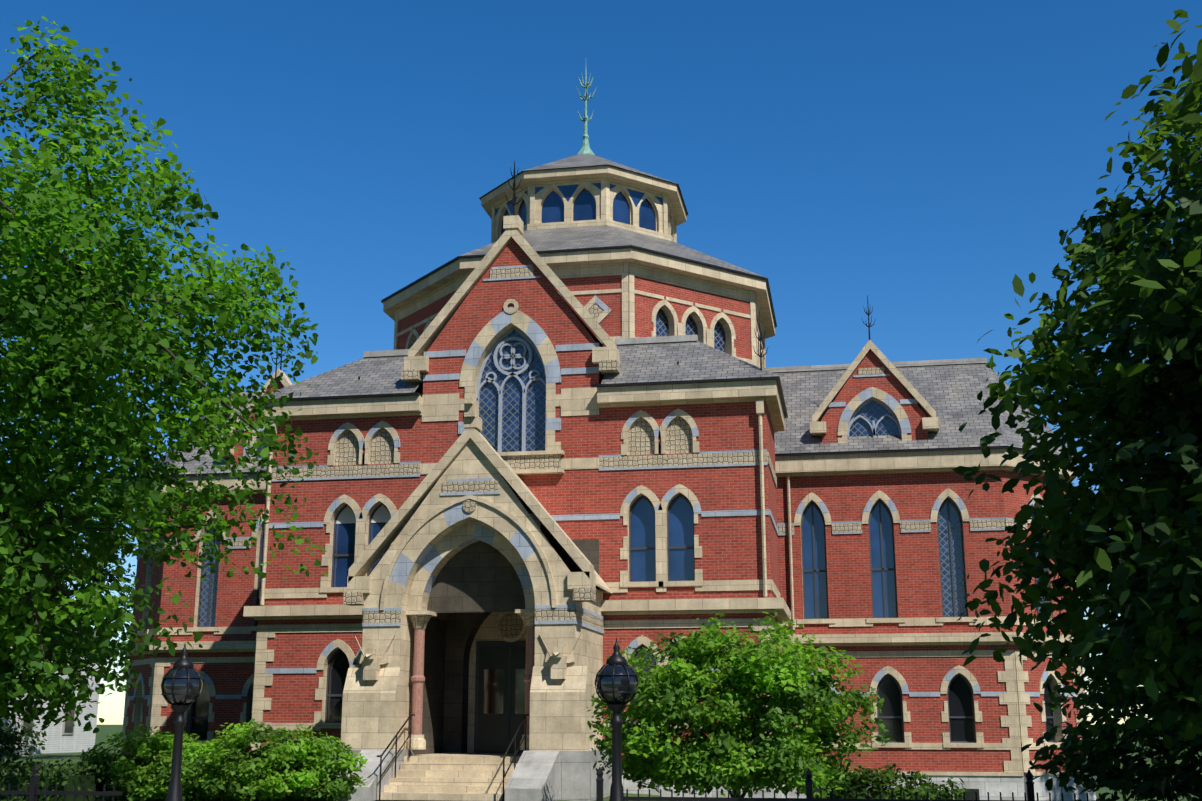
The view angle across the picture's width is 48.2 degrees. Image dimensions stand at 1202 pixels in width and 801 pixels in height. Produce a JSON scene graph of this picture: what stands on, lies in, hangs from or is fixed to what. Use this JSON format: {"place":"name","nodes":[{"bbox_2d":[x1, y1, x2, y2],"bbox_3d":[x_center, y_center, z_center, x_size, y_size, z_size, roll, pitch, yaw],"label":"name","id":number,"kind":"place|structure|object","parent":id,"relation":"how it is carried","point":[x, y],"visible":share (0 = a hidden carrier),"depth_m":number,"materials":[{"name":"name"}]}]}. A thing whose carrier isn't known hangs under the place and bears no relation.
{"place":"outdoors","nodes":[
{"label":"outdoors","id":0,"kind":"place"},
{"bbox_2d":[0,725,1201,800],"bbox_3d":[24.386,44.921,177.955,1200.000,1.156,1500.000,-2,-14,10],"label":"ground","id":1,"kind":"structure","parent":0,"point":[102,734],"depth_m":65.80,"materials":[{"name":"green plant"}]},
{"bbox_2d":[0,705,46,768],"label":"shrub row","id":2,"kind":"object","parent":1,"relation":"on","point":[10,743],"depth_m":34.33,"materials":[{"name":"green plant"}]},
{"bbox_2d":[0,758,100,800],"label":"hedge","id":3,"kind":"object","parent":1,"relation":"on","point":[24,771],"depth_m":21.25,"materials":[{"name":"green plant"}]},
{"bbox_2d":[0,607,100,756],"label":"house","id":4,"kind":"structure","parent":1,"relation":"on","point":[67,736],"depth_m":76.17,"materials":[{"name":"white painted clapboard"},{"name":"slate"},{"name":"dark glass"}]},
{"bbox_2d":[1,454,135,661],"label":"tree","id":5,"kind":"object","parent":1,"relation":"on","point":[110,576],"depth_m":62.47,"materials":[{"name":"green plant"}]},
{"bbox_2d":[73,724,243,800],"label":"bush","id":6,"kind":"object","parent":1,"relation":"on","point":[152,775],"depth_m":29.66,"materials":[{"name":"green plant"}]},
{"bbox_2d":[0,16,327,735],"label":"ginkgo tree","id":7,"kind":"object","parent":1,"relation":"on","point":[55,374],"depth_m":22.28,"materials":[{"name":"green plant"}]},
{"bbox_2d":[161,644,202,800],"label":"lamp post","id":8,"kind":"object","parent":1,"relation":"on","point":[182,684],"visible":1,"depth_m":16.59,"materials":[{"name":"black metal"}]},
{"bbox_2d":[120,336,292,761],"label":"building wing","id":9,"kind":"structure","parent":1,"relation":"on","point":[222,660],"depth_m":44.75,"materials":[{"name":"red brick"}]},
{"bbox_2d":[181,718,367,800],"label":"bush","id":10,"kind":"object","parent":1,"relation":"on","point":[302,779],"depth_m":28.78,"materials":[{"name":"green plant"}]},
{"bbox_2d":[333,393,611,800],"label":"entrance porch","id":11,"kind":"object","parent":1,"relation":"on","point":[462,525],"visible":0.98,"depth_m":32.21,"materials":[{"name":"beige stone"}]},
{"bbox_2d":[243,161,790,797],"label":"building block","id":12,"kind":"structure","parent":1,"relation":"on","point":[649,479],"depth_m":36.33,"materials":[{"name":"red brick"}]},
{"bbox_2d":[381,66,776,383],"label":"octagonal tower","id":13,"kind":"structure","parent":12,"relation":"on","point":[599,235],"depth_m":44.44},
{"bbox_2d":[0,764,1188,800],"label":"iron fence","id":14,"kind":"object","parent":1,"relation":"on","point":[32,792],"visible":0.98,"depth_m":15.34,"materials":[{"name":"black metal"}]},
{"bbox_2d":[594,637,638,800],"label":"lamp post","id":15,"kind":"object","parent":1,"relation":"on","point":[616,683],"visible":1,"depth_m":15.63,"materials":[{"name":"black metal"}]},
{"bbox_2d":[585,612,892,797],"bbox_3d":[2.640,6.841,26.662,6.121,5.068,4.566,-2,-14,10],"label":"bush","id":16,"kind":"object","parent":1,"relation":"on","point":[761,671],"depth_m":25.73,"materials":[{"name":"green plant"}]},
{"bbox_2d":[813,763,966,799],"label":"bush","id":17,"kind":"object","parent":1,"relation":"on","point":[887,775],"depth_m":26.84,"materials":[{"name":"green plant"}]},
{"bbox_2d":[762,295,1096,800],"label":"building wing","id":18,"kind":"structure","parent":1,"relation":"on","point":[887,527],"depth_m":41.00,"materials":[{"name":"red brick"}]},
{"bbox_2d":[952,9,1201,800],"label":"tree","id":19,"kind":"object","parent":1,"relation":"on","point":[1153,291],"depth_m":9.68,"materials":[{"name":"green plant"}]},
{"bbox_2d":[1021,667,1201,800],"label":"bush","id":20,"kind":"object","parent":1,"relation":"on","point":[1104,769],"depth_m":12.94,"materials":[{"name":"green plant"}]},
{"bbox_2d":[0,0,1201,724],"label":"sky","id":21,"kind":"structure","parent":0,"point":[917,158],"materials":[{"name":"blue"}]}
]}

